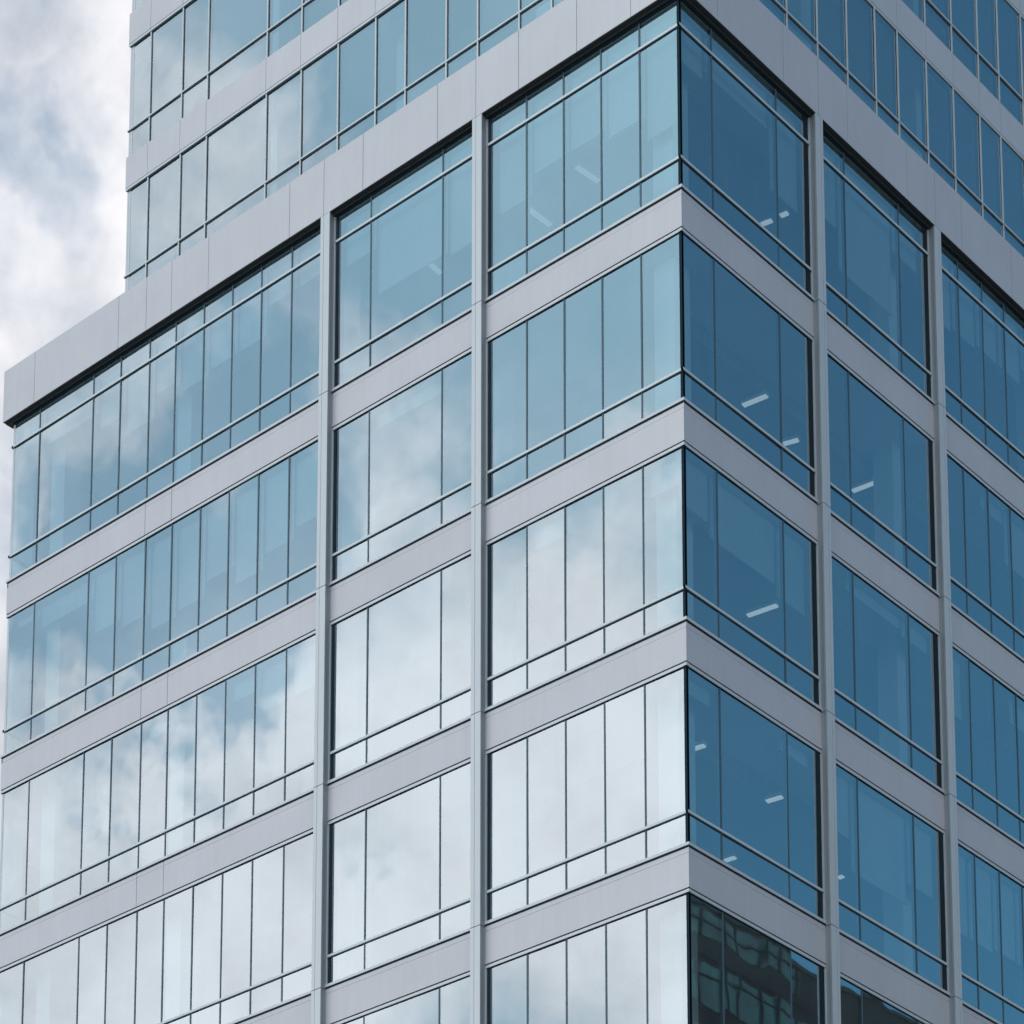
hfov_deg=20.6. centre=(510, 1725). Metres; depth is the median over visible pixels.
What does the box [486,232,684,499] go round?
window
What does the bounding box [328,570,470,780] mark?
window
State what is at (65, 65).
sky
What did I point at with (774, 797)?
ceiling light
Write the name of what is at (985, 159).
window
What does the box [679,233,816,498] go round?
window
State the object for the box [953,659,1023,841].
window
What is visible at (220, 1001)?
window
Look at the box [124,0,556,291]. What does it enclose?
window
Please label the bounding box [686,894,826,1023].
window
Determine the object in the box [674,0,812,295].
window
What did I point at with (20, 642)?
window
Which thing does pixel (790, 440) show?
ceiling light
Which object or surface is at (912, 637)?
window
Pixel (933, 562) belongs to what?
window
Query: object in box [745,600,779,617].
ceiling light
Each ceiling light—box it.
[428,261,441,274]
[530,203,553,226]
[573,161,600,183]
[695,738,707,750]
[723,851,737,861]
[740,390,769,407]
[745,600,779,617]
[759,214,773,225]
[764,790,783,802]
[778,206,789,217]
[782,434,799,445]
[838,869,845,878]
[851,476,872,492]
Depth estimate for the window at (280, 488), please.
55.95 m
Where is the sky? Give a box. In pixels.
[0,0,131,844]
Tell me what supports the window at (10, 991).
in the office building
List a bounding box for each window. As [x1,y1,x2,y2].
[0,643,315,920]
[0,794,148,931]
[0,976,117,1023]
[2,450,317,753]
[2,618,133,753]
[8,425,140,577]
[9,239,319,578]
[21,846,311,1023]
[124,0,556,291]
[124,191,200,289]
[127,0,343,155]
[130,46,203,154]
[134,0,147,10]
[326,776,469,983]
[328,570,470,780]
[330,369,470,581]
[332,142,471,388]
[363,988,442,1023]
[485,446,687,707]
[485,667,689,920]
[485,893,691,1023]
[486,0,682,297]
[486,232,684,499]
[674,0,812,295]
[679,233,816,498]
[679,447,820,706]
[681,667,824,919]
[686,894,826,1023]
[765,0,1023,256]
[823,147,932,398]
[830,372,937,591]
[834,572,943,789]
[836,775,948,991]
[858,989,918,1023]
[905,0,1023,126]
[942,258,1023,464]
[950,469,1023,650]
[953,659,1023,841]
[958,854,1023,1023]
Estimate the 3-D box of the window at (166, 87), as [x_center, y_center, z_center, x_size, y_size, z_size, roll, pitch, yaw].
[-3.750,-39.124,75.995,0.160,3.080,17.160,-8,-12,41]
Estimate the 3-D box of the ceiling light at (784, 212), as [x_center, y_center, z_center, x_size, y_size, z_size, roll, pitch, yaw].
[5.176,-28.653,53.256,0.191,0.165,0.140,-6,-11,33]
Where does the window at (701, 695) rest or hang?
in the office building
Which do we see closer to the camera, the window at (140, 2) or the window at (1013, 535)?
the window at (1013, 535)
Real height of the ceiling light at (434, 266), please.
0.165 m
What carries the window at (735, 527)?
in the office building
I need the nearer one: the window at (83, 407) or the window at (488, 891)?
the window at (488, 891)
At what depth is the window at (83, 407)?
56.94 m
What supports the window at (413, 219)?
in the office building
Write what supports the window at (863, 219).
in the office building
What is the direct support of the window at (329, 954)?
in the office building
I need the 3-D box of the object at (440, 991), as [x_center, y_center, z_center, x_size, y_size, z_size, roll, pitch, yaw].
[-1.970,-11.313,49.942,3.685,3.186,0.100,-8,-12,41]
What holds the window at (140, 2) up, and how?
in the office building
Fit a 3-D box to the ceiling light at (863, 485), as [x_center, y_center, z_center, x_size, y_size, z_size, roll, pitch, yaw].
[6.821,-23.944,54.260,0.547,0.165,0.140,-6,-11,34]
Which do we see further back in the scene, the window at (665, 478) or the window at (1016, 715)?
the window at (1016, 715)
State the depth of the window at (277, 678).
54.58 m
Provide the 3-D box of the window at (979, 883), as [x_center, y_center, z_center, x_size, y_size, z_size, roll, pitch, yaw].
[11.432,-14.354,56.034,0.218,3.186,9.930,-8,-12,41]
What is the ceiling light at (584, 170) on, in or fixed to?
attached to the office building
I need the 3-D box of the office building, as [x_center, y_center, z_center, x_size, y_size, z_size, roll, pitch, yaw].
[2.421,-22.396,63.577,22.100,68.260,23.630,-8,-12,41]
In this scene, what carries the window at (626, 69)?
in the office building
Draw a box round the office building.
[0,0,1023,1023]
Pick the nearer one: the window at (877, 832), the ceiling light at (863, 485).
the window at (877, 832)
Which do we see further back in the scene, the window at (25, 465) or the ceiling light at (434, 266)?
the window at (25, 465)
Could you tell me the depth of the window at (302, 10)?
67.98 m
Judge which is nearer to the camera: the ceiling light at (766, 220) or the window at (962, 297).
the ceiling light at (766, 220)
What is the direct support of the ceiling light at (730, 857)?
attached to the office building
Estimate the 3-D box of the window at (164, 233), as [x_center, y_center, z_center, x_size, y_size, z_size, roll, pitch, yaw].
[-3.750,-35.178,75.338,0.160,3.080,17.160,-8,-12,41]
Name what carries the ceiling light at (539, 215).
attached to the office building
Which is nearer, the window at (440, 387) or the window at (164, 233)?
the window at (440, 387)
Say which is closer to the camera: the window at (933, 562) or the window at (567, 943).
the window at (567, 943)
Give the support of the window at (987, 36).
in the office building
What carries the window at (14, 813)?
in the office building
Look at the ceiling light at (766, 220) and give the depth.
53.43 m
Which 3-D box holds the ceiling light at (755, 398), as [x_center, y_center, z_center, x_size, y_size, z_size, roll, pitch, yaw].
[4.485,-24.377,51.660,0.537,0.165,0.140,-6,-11,34]
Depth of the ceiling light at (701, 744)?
48.20 m
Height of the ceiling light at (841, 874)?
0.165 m

